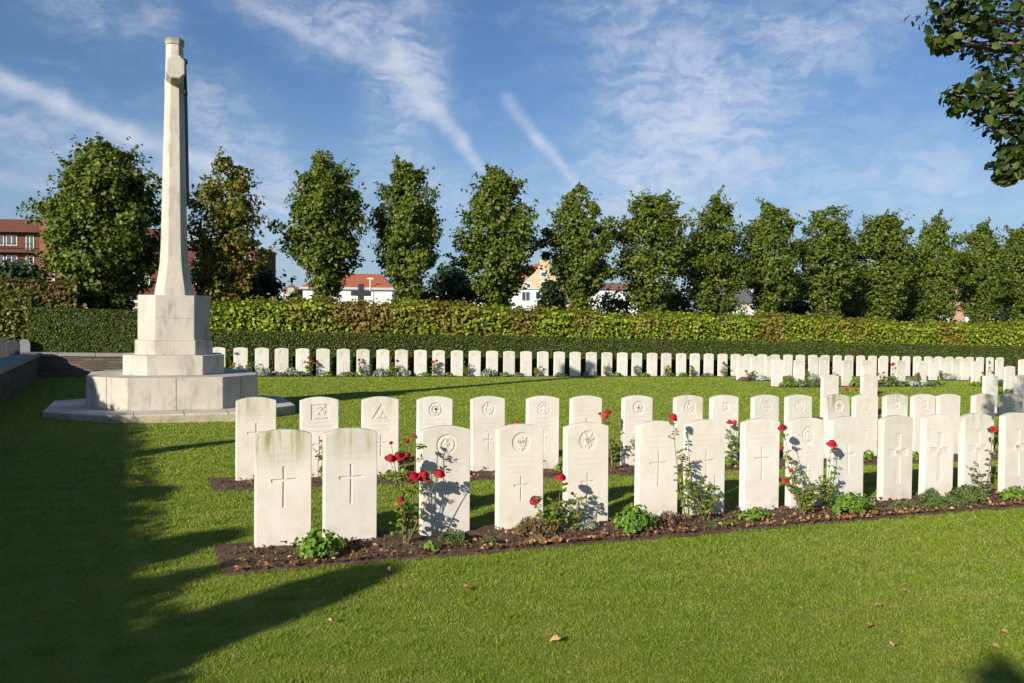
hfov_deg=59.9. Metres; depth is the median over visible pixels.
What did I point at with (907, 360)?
headstone
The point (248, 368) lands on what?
rose bush
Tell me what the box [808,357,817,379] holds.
headstone
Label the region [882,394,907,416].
headstone
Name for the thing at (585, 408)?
headstone
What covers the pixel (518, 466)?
headstone
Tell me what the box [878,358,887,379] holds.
headstone
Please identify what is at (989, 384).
headstone
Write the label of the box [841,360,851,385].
headstone
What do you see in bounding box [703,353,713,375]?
headstone
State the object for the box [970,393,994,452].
headstone
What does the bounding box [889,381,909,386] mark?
bedding plant
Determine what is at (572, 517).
rose bush
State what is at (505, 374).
bedding plant
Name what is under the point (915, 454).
bedding plant
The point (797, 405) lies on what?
headstone
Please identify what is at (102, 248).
lime tree
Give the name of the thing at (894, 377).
rose bush
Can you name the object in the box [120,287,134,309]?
round bush
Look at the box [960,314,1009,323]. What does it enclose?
round bush
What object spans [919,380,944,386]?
bedding plant
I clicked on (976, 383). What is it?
bedding plant
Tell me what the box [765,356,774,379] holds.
headstone
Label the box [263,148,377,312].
lime tree
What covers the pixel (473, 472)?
soil clods
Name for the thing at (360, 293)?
wayside cross
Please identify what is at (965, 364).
headstone
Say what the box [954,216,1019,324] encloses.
lime tree
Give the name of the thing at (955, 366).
headstone
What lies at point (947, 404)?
headstone
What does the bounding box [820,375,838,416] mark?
headstone
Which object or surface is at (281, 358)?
headstone
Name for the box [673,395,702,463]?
headstone
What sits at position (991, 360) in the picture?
headstone
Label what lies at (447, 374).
bedding plant
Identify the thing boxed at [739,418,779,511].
headstone
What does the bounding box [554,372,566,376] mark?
bedding plant
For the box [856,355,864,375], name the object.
headstone
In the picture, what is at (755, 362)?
headstone
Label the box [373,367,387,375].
bedding plant
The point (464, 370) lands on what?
rose bush
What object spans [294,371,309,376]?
bedding plant
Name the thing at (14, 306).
leafy hedge
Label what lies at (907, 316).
round bush
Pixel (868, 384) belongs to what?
headstone
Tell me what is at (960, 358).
headstone
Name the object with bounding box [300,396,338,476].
headstone
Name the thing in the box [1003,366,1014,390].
headstone
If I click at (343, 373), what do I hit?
bedding plant
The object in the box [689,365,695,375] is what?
rose bush
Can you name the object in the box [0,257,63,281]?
round bush
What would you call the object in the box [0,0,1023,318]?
sky
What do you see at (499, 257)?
lime tree
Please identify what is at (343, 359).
headstone
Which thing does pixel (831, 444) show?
rose bush
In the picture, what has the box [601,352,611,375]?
headstone
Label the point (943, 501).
bedding plant
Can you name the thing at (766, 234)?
lime tree
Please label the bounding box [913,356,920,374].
headstone
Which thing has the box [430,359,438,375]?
rose bush
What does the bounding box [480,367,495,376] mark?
bedding plant
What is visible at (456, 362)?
headstone
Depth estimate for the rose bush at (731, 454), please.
10.53 m
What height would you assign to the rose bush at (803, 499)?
0.817 m
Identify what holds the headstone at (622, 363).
on the soil bed at (529, 376)
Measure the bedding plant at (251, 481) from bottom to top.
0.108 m
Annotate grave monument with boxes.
[0,338,9,357]
[6,340,19,355]
[19,339,30,351]
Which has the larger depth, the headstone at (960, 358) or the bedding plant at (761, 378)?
the headstone at (960, 358)
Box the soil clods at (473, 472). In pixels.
[216,450,996,487]
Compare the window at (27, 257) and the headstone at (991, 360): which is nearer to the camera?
the headstone at (991, 360)
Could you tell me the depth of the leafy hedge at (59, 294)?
26.63 m
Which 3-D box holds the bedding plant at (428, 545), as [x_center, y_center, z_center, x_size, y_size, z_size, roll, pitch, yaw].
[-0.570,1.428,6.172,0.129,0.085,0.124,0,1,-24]
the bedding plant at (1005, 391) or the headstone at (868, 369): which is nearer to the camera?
the headstone at (868, 369)
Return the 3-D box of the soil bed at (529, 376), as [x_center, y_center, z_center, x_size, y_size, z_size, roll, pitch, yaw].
[6.624,1.235,31.659,33.257,0.524,0.471,0,1,-24]
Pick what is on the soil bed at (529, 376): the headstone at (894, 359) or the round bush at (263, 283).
the headstone at (894, 359)
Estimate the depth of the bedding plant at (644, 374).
30.50 m
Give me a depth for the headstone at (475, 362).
28.27 m
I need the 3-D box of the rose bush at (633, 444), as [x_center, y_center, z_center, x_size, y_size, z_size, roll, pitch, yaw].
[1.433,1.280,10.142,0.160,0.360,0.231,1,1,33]
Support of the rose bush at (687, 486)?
on the soil bed at (415, 539)
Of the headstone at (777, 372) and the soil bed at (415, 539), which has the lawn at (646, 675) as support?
the soil bed at (415, 539)
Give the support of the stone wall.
on the lawn at (646, 675)
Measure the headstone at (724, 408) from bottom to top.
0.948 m
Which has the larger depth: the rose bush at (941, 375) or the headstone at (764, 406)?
the rose bush at (941, 375)
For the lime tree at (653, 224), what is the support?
on the lawn at (646, 675)
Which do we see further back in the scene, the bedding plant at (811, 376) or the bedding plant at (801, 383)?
the bedding plant at (811, 376)
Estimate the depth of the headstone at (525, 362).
28.99 m
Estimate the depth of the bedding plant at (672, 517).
7.21 m
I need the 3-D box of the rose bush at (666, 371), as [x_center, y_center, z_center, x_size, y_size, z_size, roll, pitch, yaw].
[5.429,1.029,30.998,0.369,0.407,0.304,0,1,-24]
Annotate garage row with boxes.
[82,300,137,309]
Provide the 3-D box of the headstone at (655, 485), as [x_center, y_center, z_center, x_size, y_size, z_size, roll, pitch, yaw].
[1.215,1.140,7.480,0.383,0.948,0.077,0,1,-24]
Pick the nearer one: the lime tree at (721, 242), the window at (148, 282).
the lime tree at (721, 242)
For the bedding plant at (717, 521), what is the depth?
7.20 m
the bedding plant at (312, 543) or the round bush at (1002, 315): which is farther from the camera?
the round bush at (1002, 315)
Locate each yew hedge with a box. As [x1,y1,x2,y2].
[26,306,137,352]
[210,330,1023,375]
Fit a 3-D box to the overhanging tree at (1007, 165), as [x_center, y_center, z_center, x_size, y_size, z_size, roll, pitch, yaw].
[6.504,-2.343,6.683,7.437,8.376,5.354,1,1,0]
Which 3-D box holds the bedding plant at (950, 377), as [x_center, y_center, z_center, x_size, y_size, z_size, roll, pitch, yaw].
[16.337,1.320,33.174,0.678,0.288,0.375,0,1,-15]
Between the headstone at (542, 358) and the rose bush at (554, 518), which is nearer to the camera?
the rose bush at (554, 518)
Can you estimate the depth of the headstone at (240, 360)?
25.39 m
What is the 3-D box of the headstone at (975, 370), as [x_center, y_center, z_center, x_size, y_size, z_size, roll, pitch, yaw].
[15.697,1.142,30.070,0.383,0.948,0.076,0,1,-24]
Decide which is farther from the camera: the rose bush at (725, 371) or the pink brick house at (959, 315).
the pink brick house at (959, 315)
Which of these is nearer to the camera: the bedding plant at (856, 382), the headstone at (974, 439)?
the headstone at (974, 439)
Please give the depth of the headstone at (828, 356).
34.09 m
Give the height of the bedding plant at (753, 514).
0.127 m
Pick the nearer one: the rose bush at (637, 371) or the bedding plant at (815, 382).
the bedding plant at (815, 382)
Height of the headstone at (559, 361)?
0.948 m
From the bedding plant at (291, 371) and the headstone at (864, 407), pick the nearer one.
the headstone at (864, 407)
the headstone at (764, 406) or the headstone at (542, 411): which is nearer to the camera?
the headstone at (542, 411)
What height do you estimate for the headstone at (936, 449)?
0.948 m
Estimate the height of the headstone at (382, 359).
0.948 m
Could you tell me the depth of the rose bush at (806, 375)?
30.45 m
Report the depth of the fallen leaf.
4.44 m
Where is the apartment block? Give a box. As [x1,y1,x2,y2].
[0,217,276,299]
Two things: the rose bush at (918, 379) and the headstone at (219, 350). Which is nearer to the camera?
the headstone at (219, 350)
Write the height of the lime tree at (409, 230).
8.324 m
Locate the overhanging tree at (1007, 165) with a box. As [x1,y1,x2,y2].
[903,0,1023,187]
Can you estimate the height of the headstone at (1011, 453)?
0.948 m
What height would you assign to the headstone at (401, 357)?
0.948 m
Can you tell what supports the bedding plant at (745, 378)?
on the soil bed at (879, 380)
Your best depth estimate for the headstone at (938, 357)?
36.44 m
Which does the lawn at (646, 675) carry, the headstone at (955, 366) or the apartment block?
the apartment block
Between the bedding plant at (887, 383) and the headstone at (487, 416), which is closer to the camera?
the headstone at (487, 416)
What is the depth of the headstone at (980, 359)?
37.43 m
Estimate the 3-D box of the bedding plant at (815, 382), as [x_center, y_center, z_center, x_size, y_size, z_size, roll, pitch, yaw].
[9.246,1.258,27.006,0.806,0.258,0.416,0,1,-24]
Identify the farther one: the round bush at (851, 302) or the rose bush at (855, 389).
the round bush at (851, 302)
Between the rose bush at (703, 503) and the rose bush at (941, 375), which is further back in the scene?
the rose bush at (941, 375)
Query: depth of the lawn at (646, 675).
5.14 m
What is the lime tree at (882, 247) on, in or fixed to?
on the lawn at (646, 675)
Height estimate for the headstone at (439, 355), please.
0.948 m
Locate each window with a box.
[0,235,3,244]
[0,255,3,265]
[6,235,16,245]
[6,255,16,261]
[26,236,33,249]
[26,256,33,269]
[137,276,149,285]
[521,291,529,300]
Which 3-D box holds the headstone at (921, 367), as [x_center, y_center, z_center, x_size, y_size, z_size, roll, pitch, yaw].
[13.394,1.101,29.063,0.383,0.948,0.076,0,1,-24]
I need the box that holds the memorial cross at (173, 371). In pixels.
[43,37,294,423]
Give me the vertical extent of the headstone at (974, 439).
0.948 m
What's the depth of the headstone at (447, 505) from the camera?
6.69 m
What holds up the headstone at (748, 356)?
on the soil bed at (529, 376)
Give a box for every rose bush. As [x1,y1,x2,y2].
[224,349,235,368]
[243,361,254,370]
[303,356,313,375]
[313,440,322,478]
[358,358,364,375]
[384,435,444,544]
[386,356,396,374]
[394,365,401,374]
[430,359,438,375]
[463,361,470,375]
[530,473,570,533]
[534,366,541,375]
[562,492,586,529]
[598,409,620,468]
[603,363,610,374]
[629,439,634,460]
[632,365,642,375]
[664,365,671,373]
[668,413,700,521]
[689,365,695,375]
[689,475,722,520]
[719,361,729,373]
[725,420,738,464]
[744,370,755,377]
[777,424,823,514]
[785,375,795,386]
[805,362,809,379]
[815,440,837,508]
[844,387,858,410]
[877,372,886,384]
[889,363,898,383]
[913,372,920,385]
[939,370,947,379]
[966,426,997,496]
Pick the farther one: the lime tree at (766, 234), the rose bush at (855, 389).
the lime tree at (766, 234)
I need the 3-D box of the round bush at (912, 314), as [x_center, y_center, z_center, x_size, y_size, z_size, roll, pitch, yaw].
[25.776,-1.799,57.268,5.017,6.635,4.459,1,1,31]
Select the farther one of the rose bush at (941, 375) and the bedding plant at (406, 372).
the rose bush at (941, 375)
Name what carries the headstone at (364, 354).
on the soil bed at (529, 376)
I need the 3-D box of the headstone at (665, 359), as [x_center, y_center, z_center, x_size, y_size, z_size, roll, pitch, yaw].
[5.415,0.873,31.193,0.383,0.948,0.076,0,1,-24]
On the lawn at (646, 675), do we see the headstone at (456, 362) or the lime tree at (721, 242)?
the lime tree at (721, 242)
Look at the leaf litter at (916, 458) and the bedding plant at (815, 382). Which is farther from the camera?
the bedding plant at (815, 382)
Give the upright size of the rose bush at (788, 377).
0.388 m
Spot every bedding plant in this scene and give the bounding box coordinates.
[247,475,253,484]
[257,367,275,375]
[278,372,290,375]
[282,367,299,375]
[290,528,347,558]
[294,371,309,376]
[318,371,334,375]
[331,539,363,550]
[337,371,351,375]
[347,372,361,376]
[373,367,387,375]
[379,469,398,479]
[397,366,411,376]
[417,371,431,375]
[421,540,438,550]
[434,528,471,545]
[439,372,453,375]
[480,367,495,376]
[480,535,500,546]
[499,371,512,376]
[512,515,555,536]
[513,372,526,376]
[524,533,548,544]
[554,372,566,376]
[554,459,562,472]
[562,518,599,530]
[582,368,598,376]
[609,502,661,532]
[610,372,622,376]
[638,372,650,376]
[652,510,682,524]
[707,518,741,527]
[725,456,739,465]
[731,506,775,522]
[738,377,753,380]
[754,375,769,380]
[778,381,794,386]
[787,378,813,386]
[806,379,820,386]
[807,373,820,379]
[830,491,877,515]
[848,378,859,385]
[863,449,876,460]
[878,378,898,385]
[886,500,928,510]
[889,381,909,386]
[905,379,918,385]
[912,451,918,459]
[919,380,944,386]
[919,487,940,501]
[925,495,961,507]
[943,373,958,379]
[944,483,988,503]
[969,381,981,385]
[998,388,1012,393]
[999,485,1023,500]
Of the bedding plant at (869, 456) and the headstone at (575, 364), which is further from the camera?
the headstone at (575, 364)
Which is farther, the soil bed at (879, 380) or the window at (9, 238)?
the window at (9, 238)
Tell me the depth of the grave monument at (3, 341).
21.93 m
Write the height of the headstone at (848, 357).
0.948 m
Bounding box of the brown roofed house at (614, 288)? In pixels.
[588,281,637,314]
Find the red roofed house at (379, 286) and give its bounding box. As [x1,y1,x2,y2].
[299,274,397,313]
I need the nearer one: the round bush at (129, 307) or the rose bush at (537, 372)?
the rose bush at (537, 372)
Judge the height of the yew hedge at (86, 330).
2.090 m
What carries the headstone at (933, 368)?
on the soil bed at (879, 380)
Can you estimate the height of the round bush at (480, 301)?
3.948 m
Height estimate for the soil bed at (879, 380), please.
0.231 m
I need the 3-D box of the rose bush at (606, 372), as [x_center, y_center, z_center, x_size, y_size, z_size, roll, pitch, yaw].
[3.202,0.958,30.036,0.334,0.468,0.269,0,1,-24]
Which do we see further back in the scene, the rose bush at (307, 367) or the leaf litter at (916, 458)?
the rose bush at (307, 367)
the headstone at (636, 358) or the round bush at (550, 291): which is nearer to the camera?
the headstone at (636, 358)
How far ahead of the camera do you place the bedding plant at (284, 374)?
25.64 m
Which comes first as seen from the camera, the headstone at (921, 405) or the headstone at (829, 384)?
the headstone at (921, 405)
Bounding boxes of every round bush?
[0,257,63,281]
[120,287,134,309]
[230,254,296,303]
[290,288,302,311]
[416,261,485,315]
[471,285,532,311]
[533,271,569,318]
[589,283,636,316]
[660,281,721,322]
[663,286,693,311]
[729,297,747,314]
[751,269,815,325]
[833,257,905,321]
[836,286,866,319]
[893,287,959,323]
[894,275,956,322]
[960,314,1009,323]
[969,293,1014,323]
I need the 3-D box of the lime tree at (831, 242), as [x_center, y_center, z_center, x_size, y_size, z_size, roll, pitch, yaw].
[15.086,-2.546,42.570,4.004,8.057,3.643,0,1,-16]
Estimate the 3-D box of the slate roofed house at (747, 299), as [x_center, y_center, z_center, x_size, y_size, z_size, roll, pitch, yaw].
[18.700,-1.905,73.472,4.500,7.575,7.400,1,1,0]
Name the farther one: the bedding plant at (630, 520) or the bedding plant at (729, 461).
the bedding plant at (729, 461)
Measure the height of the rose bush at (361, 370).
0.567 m
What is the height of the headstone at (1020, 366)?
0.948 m
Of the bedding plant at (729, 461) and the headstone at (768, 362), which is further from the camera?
the headstone at (768, 362)
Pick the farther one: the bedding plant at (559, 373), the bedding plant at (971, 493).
the bedding plant at (559, 373)
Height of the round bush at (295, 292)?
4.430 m
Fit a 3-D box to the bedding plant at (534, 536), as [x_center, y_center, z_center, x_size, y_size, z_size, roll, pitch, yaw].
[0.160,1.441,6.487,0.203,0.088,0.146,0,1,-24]
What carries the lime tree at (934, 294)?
on the lawn at (646, 675)
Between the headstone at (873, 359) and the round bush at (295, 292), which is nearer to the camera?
the headstone at (873, 359)
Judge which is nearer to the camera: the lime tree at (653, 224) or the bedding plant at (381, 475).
the bedding plant at (381, 475)
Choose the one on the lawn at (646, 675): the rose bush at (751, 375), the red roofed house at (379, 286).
the red roofed house at (379, 286)
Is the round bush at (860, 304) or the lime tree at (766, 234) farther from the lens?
the round bush at (860, 304)
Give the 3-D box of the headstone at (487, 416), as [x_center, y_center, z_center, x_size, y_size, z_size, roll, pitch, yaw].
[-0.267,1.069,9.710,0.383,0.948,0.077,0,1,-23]
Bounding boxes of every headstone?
[213,347,224,366]
[233,347,247,369]
[235,397,275,480]
[254,429,311,546]
[255,348,268,375]
[275,348,288,375]
[296,348,308,375]
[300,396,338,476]
[316,348,329,375]
[322,427,376,540]
[337,349,349,375]
[356,349,369,375]
[361,396,398,473]
[376,349,388,375]
[395,349,407,375]
[414,350,426,375]
[416,396,452,472]
[419,425,469,535]
[432,350,444,375]
[451,350,462,375]
[468,350,480,375]
[470,396,504,470]
[486,351,497,375]
[495,423,543,529]
[503,351,514,374]
[520,351,531,375]
[526,395,558,468]
[537,351,548,375]
[553,351,564,375]
[562,422,608,524]
[569,352,580,375]
[569,395,601,423]
[586,352,596,375]
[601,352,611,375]
[617,352,627,375]
[620,395,652,466]
[631,352,641,375]
[634,420,677,517]
[647,353,656,375]
[661,353,670,375]
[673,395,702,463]
[676,353,685,375]
[683,419,724,514]
[690,353,699,375]
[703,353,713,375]
[709,395,738,460]
[717,354,727,375]
[731,354,740,375]
[736,356,746,379]
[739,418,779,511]
[744,354,753,375]
[750,356,760,379]
[750,394,778,420]
[758,354,766,375]
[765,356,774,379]
[770,354,779,358]
[771,359,782,386]
[783,354,792,375]
[783,394,811,458]
[785,417,823,507]
[793,359,804,385]
[796,355,804,359]
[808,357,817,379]
[818,357,827,379]
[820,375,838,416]
[821,355,829,374]
[823,394,849,458]
[827,416,863,503]
[833,355,841,375]
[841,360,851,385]
[845,355,852,375]
[851,394,877,455]
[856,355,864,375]
[860,360,870,375]
[860,375,877,395]
[862,365,874,375]
[868,356,876,375]
[877,415,912,500]
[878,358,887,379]
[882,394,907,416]
[891,356,898,375]
[895,360,905,385]
[902,356,909,375]
[910,394,935,452]
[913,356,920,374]
[916,361,926,385]
[918,414,954,495]
[924,356,931,375]
[928,358,937,379]
[935,356,942,375]
[935,394,959,453]
[939,358,947,379]
[945,357,952,374]
[951,358,959,379]
[956,357,963,375]
[958,413,991,493]
[960,358,969,379]
[966,357,973,375]
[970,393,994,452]
[971,361,980,382]
[976,357,983,375]
[982,375,997,412]
[986,357,993,374]
[995,359,1003,379]
[998,393,1022,446]
[998,412,1023,491]
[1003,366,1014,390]
[1013,375,1023,412]
[1018,359,1023,374]
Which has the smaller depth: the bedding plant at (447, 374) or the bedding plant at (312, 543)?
the bedding plant at (312, 543)
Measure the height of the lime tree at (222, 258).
7.817 m
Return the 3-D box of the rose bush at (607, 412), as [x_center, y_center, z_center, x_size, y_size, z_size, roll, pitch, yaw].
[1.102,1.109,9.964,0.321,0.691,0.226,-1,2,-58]
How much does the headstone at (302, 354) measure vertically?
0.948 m
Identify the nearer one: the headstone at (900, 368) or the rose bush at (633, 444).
the rose bush at (633, 444)
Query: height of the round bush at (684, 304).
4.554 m
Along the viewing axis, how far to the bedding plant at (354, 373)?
26.47 m
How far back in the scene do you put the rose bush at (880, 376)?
28.10 m
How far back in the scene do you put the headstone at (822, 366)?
30.95 m
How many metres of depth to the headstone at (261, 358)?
25.62 m
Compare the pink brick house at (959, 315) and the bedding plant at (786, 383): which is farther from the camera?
the pink brick house at (959, 315)
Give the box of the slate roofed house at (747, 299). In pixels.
[717,283,758,317]
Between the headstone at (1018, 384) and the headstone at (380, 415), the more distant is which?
the headstone at (1018, 384)
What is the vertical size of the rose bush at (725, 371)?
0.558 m
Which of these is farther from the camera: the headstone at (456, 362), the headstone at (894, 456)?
the headstone at (456, 362)
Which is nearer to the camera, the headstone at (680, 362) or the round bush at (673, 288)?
the headstone at (680, 362)
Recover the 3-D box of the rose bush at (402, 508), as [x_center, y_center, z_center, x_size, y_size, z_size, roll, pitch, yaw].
[-0.708,1.066,6.375,0.446,0.799,0.217,0,1,-24]
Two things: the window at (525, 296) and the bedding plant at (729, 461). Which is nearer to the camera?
the bedding plant at (729, 461)
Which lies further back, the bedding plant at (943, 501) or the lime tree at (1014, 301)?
the lime tree at (1014, 301)
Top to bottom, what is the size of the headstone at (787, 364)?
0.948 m
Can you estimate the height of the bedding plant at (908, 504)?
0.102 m
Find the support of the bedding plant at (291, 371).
on the soil bed at (529, 376)
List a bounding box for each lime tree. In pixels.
[16,132,161,309]
[187,146,276,305]
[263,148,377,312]
[364,152,445,314]
[443,162,546,308]
[532,181,627,311]
[602,185,713,316]
[678,184,758,323]
[734,197,811,323]
[792,204,869,319]
[848,208,928,321]
[901,209,978,323]
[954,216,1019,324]
[993,222,1023,322]
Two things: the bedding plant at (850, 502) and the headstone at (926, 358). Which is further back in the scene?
the headstone at (926, 358)
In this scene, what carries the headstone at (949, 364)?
on the soil bed at (529, 376)
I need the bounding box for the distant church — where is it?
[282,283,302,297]
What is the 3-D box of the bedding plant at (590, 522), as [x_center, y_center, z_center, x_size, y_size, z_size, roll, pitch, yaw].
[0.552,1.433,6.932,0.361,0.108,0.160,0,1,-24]
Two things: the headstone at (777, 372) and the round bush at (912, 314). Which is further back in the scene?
the round bush at (912, 314)
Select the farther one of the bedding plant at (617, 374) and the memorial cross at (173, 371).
the bedding plant at (617, 374)
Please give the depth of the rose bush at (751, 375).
29.49 m
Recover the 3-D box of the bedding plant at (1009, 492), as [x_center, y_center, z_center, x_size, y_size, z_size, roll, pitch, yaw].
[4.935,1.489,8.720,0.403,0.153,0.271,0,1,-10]
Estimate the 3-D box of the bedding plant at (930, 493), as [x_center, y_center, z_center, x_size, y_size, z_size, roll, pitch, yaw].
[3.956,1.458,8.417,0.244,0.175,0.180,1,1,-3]
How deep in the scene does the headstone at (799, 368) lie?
26.98 m
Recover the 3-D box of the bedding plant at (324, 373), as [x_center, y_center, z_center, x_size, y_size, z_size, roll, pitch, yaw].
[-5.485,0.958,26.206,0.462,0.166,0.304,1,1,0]
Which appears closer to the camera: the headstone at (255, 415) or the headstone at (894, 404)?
the headstone at (255, 415)
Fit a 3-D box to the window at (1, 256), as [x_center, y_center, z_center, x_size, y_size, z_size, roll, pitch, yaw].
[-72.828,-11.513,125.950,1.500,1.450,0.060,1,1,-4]
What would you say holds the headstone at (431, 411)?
on the soil bed at (316, 482)
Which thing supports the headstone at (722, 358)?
on the soil bed at (529, 376)
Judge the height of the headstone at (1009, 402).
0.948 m
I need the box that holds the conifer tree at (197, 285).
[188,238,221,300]
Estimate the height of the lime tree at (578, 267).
7.846 m
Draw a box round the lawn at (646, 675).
[0,375,1023,682]
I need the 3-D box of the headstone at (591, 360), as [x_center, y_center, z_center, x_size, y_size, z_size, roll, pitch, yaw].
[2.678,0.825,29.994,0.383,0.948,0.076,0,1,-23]
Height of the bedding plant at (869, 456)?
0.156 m
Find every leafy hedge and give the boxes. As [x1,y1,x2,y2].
[0,276,86,308]
[0,289,41,341]
[210,289,1023,346]
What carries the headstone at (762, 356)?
on the soil bed at (529, 376)
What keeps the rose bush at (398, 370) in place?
on the soil bed at (529, 376)
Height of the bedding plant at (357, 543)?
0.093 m
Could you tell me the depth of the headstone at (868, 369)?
23.45 m
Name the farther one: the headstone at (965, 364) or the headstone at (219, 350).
the headstone at (965, 364)
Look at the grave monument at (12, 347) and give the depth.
21.48 m
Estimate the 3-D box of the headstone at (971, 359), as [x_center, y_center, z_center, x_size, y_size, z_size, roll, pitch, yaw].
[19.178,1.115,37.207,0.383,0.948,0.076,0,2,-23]
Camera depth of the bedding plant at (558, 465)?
9.69 m
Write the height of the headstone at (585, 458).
0.948 m
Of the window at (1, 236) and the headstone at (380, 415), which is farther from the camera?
the window at (1, 236)
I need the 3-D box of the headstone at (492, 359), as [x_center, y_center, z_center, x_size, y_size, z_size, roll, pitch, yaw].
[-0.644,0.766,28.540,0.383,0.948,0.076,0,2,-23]
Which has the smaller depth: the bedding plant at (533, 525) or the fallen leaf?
the fallen leaf
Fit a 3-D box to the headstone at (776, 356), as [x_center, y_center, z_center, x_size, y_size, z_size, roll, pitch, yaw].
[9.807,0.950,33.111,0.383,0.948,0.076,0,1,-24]
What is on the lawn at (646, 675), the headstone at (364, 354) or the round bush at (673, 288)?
the round bush at (673, 288)
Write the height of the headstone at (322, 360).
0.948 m
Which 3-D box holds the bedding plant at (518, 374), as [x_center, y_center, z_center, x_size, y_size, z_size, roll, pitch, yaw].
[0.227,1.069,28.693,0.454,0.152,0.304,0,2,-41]
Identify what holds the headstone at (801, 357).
on the soil bed at (529, 376)
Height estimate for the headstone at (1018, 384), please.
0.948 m
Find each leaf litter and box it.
[222,456,997,485]
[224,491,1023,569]
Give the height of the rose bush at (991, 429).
0.735 m
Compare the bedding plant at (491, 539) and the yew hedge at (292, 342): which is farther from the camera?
the yew hedge at (292, 342)
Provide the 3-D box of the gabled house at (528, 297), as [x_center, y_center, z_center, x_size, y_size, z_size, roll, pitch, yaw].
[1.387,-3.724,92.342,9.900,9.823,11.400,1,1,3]
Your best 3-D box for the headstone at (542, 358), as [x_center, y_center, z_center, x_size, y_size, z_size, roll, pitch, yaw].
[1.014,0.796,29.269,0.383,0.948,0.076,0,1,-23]
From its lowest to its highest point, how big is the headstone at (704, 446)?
0.948 m
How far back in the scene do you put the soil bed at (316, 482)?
9.30 m
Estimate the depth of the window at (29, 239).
126.20 m
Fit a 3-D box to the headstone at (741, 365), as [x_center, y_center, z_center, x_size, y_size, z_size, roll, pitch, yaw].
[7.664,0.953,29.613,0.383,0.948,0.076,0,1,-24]
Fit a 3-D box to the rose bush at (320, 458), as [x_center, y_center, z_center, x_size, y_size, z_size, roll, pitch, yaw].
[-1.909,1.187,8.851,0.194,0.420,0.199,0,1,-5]
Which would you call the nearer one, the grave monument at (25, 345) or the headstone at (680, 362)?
the grave monument at (25, 345)
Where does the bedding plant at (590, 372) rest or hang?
on the soil bed at (529, 376)
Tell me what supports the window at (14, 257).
in the apartment block
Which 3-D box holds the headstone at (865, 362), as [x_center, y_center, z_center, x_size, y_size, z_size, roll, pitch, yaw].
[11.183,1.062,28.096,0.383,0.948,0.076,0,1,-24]
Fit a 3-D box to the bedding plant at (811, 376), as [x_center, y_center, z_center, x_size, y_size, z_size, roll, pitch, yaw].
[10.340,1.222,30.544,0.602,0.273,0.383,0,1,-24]
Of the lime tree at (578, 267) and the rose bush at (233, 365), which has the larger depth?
the lime tree at (578, 267)
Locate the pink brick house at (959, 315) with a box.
[913,289,993,322]
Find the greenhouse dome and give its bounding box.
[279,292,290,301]
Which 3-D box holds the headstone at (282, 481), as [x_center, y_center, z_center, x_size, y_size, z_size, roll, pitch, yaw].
[-1.610,1.090,6.243,0.383,0.948,0.077,0,1,-24]
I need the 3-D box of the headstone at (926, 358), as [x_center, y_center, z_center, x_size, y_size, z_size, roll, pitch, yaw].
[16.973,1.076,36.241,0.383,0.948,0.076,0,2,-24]
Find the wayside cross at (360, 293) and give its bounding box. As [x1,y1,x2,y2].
[351,284,370,302]
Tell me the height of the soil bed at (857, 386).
0.123 m
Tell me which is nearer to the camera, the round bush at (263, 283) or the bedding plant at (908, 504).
the bedding plant at (908, 504)
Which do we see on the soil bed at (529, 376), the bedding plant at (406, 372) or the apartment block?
the bedding plant at (406, 372)
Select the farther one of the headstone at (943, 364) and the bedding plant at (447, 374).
the headstone at (943, 364)
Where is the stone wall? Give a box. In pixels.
[0,352,123,402]
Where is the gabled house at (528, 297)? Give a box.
[508,259,569,311]
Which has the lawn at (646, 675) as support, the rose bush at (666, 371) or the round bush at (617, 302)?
the round bush at (617, 302)
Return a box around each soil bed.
[207,451,997,491]
[212,489,1023,575]
[259,375,1003,376]
[732,379,1002,380]
[767,385,942,387]
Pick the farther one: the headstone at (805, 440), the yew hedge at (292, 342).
the yew hedge at (292, 342)
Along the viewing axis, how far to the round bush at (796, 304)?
49.70 m
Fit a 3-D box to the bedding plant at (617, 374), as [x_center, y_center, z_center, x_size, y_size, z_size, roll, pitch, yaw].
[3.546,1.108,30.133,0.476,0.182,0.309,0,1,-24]
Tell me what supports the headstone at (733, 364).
on the soil bed at (529, 376)
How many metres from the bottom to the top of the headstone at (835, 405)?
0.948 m
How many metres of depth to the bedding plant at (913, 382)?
28.47 m
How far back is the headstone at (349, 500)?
6.39 m
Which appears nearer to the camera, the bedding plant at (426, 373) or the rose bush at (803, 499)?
the rose bush at (803, 499)

